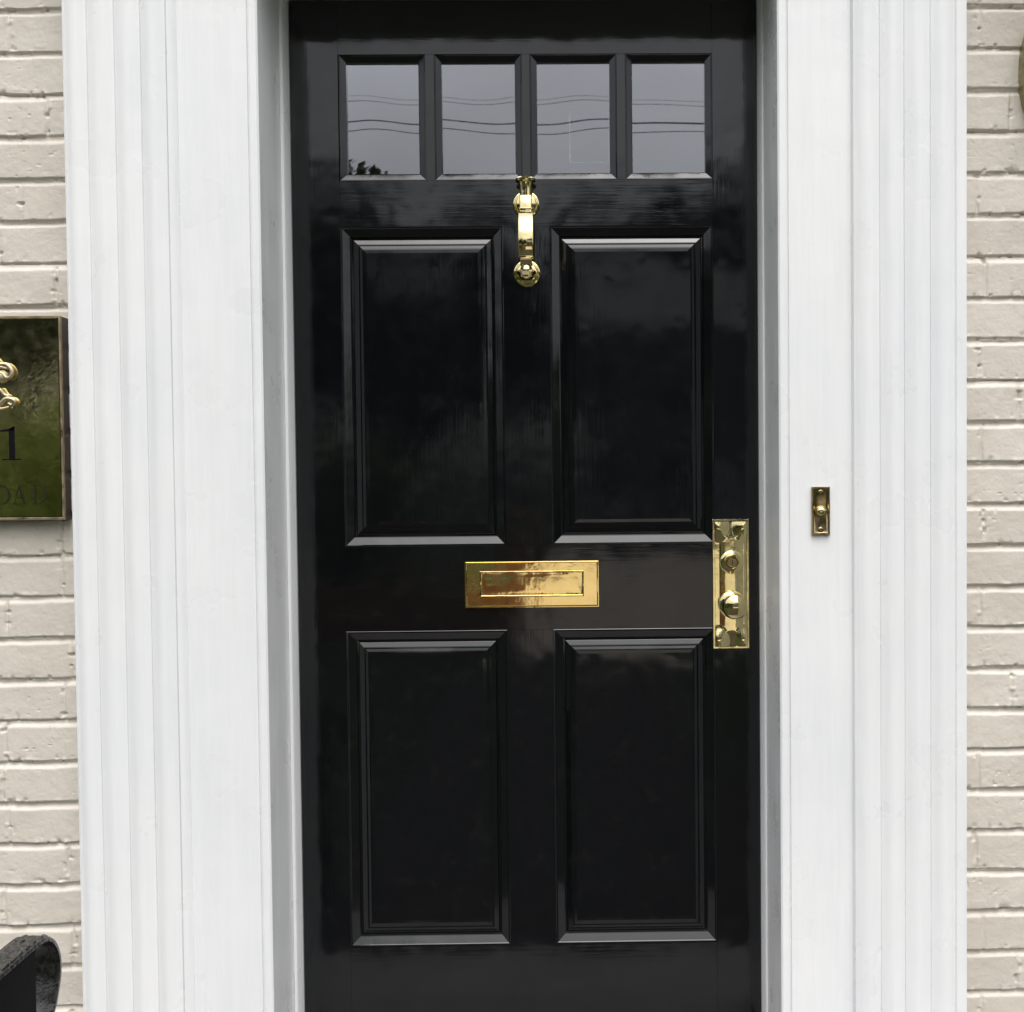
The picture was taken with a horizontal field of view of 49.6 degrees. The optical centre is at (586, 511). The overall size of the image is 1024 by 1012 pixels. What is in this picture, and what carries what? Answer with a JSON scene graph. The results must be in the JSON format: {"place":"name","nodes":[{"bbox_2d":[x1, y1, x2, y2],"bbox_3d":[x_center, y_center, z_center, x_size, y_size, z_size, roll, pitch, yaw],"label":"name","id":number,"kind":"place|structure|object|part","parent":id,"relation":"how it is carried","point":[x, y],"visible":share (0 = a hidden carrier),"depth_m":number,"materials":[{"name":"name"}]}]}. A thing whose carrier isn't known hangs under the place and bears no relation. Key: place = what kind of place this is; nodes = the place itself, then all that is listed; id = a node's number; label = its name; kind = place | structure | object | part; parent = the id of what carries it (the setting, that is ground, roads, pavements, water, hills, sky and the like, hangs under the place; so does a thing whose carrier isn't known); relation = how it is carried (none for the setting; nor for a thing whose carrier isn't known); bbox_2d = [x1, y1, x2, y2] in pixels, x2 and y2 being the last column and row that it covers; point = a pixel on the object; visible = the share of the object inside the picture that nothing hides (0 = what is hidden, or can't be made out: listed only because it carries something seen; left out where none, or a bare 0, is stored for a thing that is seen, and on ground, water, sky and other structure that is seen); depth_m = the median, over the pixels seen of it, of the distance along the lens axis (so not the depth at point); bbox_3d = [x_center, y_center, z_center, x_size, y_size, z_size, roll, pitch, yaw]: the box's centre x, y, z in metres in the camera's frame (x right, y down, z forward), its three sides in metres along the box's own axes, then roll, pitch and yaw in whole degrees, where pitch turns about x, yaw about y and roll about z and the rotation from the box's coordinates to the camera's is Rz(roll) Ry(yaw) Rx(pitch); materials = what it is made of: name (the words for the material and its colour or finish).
{"place":"outdoors","nodes":[
{"label":"outdoors","id":0,"kind":"place"},
{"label":"ground","id":1,"kind":"structure","parent":0,"visible":0},
{"bbox_2d":[0,0,1023,1011],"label":"brick wall","id":2,"kind":"structure","parent":1,"relation":"on","point":[39,843],"depth_m":2.05,"materials":[{"name":"beige brick"}]},
{"bbox_2d":[0,316,71,519],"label":"house plaque","id":3,"kind":"object","parent":2,"relation":"attached to","point":[35,466],"visible":1,"depth_m":2.00,"materials":[{"name":"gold metal"}]},
{"bbox_2d":[61,0,966,1011],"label":"door surround","id":4,"kind":"object","parent":2,"relation":"attached to","point":[181,306],"visible":0.98,"depth_m":1.99,"materials":[{"name":"white paint"}]},
{"bbox_2d":[289,0,760,1011],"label":"front door","id":5,"kind":"structure","parent":4,"relation":"attached to","point":[527,458],"depth_m":2.18,"materials":[{"name":"black paint"}]},
{"bbox_3d":[-0.399,-0.769,2.163,0.169,0.244,0.015,-1,2,-1],"label":"window frame","id":6,"kind":"part","parent":5,"relation":"part of","materials":[{"name":"black paint"}]},
{"bbox_3d":[-0.212,-0.771,2.165,0.171,0.244,0.015,-1,2,-1],"label":"window frame","id":7,"kind":"part","parent":5,"relation":"part of","materials":[{"name":"black paint"}]},
{"bbox_2d":[347,63,704,174],"bbox_3d":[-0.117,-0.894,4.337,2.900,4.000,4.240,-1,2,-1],"label":"window panes","id":8,"kind":"structure","parent":5,"relation":"in","point":[478,105],"depth_m":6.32,"materials":[{"name":"glass"}]},
{"bbox_2d":[570,108,607,161],"bbox_3d":[0.015,-2.156,6.331,0.216,0.304,0.002,-1,2,-1],"label":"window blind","id":9,"kind":"object","parent":8,"relation":"attached to","point":[589,134],"depth_m":6.33,"materials":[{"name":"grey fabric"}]},
{"bbox_2d":[569,114,608,162],"bbox_3d":[0.013,-2.156,6.430,0.252,0.330,0.004,-1,2,-1],"label":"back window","id":10,"kind":"structure","parent":8,"relation":"attached to","point":[570,145],"depth_m":6.43,"materials":[{"name":"glass"}]},
{"bbox_3d":[-0.026,-0.772,2.168,0.170,0.244,0.015,-1,2,-1],"label":"window frame","id":11,"kind":"part","parent":5,"relation":"part of","materials":[{"name":"black paint"}]},
{"bbox_3d":[0.161,-0.774,2.170,0.171,0.244,0.015,-1,2,-1],"label":"window frame","id":12,"kind":"part","parent":5,"relation":"part of","materials":[{"name":"black paint"}]},
{"bbox_2d":[811,487,829,534],"bbox_3d":[0.422,-0.001,1.991,0.033,0.087,0.011,-1,2,-1],"label":"doorbell","id":13,"kind":"object","parent":4,"relation":"attached to","point":[820,510],"visible":1,"depth_m":1.99,"materials":[{"name":"gold metal"}]},
{"bbox_2d":[1018,37,1023,112],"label":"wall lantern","id":14,"kind":"object","parent":2,"relation":"attached to","point":[1021,76],"depth_m":2.03,"materials":[{"name":"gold metal"}]},
{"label":"stoop","id":15,"kind":"structure","parent":1,"relation":"on","visible":0},
{"bbox_2d":[0,934,61,1011],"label":"stair handrail","id":16,"kind":"object","parent":15,"relation":"on","point":[30,972],"visible":1,"depth_m":1.56,"materials":[{"name":"black metal"}]}
]}

